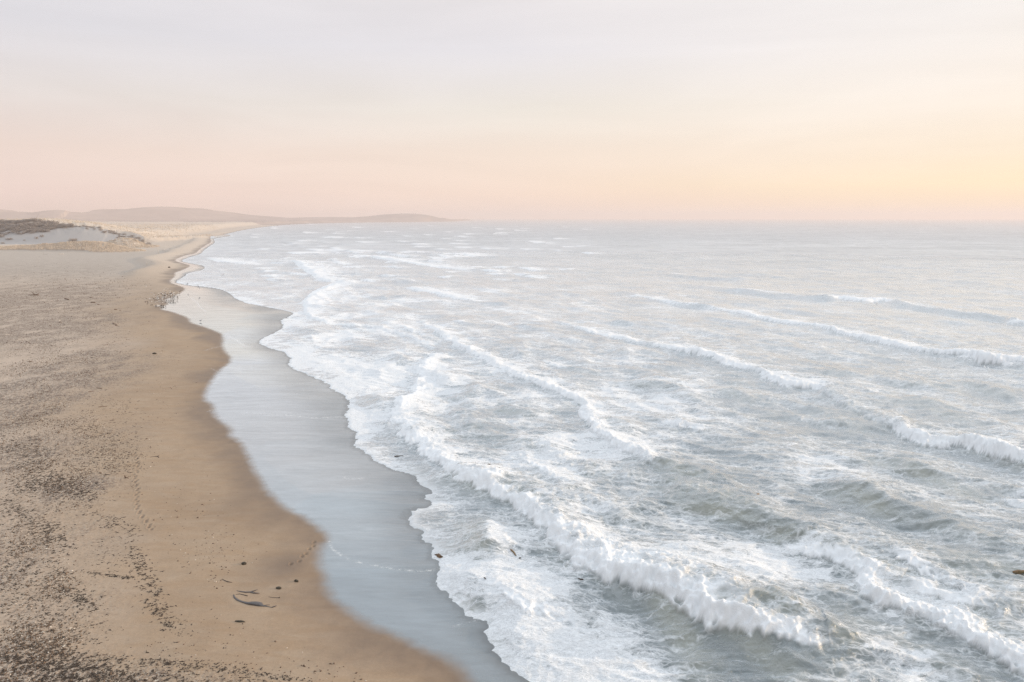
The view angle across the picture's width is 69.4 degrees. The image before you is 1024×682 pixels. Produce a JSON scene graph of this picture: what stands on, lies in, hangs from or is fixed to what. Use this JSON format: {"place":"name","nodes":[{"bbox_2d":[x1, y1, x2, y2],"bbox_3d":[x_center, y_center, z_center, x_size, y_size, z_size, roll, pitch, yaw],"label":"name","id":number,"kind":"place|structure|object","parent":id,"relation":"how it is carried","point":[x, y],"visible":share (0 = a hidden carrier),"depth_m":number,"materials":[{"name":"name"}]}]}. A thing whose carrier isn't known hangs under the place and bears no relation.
{"place":"outdoors","nodes":[
{"label":"outdoors","id":0,"kind":"place"},
{"bbox_2d":[0,218,278,254],"bbox_3d":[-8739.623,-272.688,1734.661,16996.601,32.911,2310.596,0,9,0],"label":"dunes","id":1,"kind":"structure","parent":0,"point":[189,245],"depth_m":857.06,"materials":[{"name":"beige sand"}]},
{"bbox_2d":[0,217,214,251],"bbox_3d":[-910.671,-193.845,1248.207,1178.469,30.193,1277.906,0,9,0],"label":"dune grass","id":2,"kind":"structure","parent":1,"relation":"on","point":[114,247],"depth_m":648.61,"materials":[{"name":"green plant"}]},
{"bbox_2d":[0,207,471,224],"bbox_3d":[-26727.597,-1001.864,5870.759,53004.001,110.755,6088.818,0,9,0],"label":"hills","id":3,"kind":"structure","parent":0,"point":[161,214],"depth_m":4736.41,"materials":[{"name":"grey"}]},
{"bbox_2d":[0,252,529,681],"bbox_3d":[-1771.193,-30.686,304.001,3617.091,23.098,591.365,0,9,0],"label":"beach sand","id":4,"kind":"structure","parent":0,"point":[301,489],"depth_m":77.00,"materials":[{"name":"beige sand"}]},
{"bbox_2d":[0,273,310,681],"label":"seaweed litter","id":5,"kind":"object","parent":4,"relation":"on","point":[76,600],"visible":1,"depth_m":59.55,"materials":[{"name":"brown plant"}]},
{"bbox_2d":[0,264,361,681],"bbox_3d":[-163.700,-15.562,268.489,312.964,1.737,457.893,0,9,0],"label":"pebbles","id":6,"kind":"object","parent":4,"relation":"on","point":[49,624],"visible":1,"depth_m":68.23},
{"bbox_2d":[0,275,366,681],"bbox_3d":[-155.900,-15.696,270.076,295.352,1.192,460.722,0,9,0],"label":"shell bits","id":7,"kind":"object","parent":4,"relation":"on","point":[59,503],"visible":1,"depth_m":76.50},
{"bbox_2d":[239,589,257,593],"bbox_3d":[-21.026,19.986,58.956,1.986,0.116,0.596,0,9,0],"label":"kelp strand","id":8,"kind":"object","parent":4,"relation":"on","point":[249,591],"visible":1,"depth_m":58.92},
{"bbox_2d":[233,594,276,607],"bbox_3d":[-20.201,20.245,57.342,4.288,0.184,0.752,4,10,22],"label":"kelp strand","id":9,"kind":"object","parent":4,"relation":"on","point":[256,603],"visible":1,"depth_m":57.10},
{"bbox_2d":[0,0,1023,218],"label":"sky","id":10,"kind":"structure","parent":0,"point":[449,109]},
{"bbox_2d":[176,219,1023,681],"bbox_3d":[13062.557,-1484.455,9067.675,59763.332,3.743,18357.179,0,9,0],"label":"sea water","id":11,"kind":"structure","parent":0,"point":[916,489],"depth_m":107.73,"materials":[{"name":"white liquid"}]},
{"bbox_2d":[305,308,1023,659],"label":"ocean waves","id":12,"kind":"object","parent":11,"relation":"on","point":[637,440],"visible":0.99,"depth_m":68.61,"materials":[{"name":"white liquid"}]},
{"bbox_2d":[1012,570,1023,573],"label":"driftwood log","id":13,"kind":"object","parent":11,"relation":"in","point":[1018,571],"visible":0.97,"depth_m":61.14,"materials":[{"name":"brown wood"}]}
]}

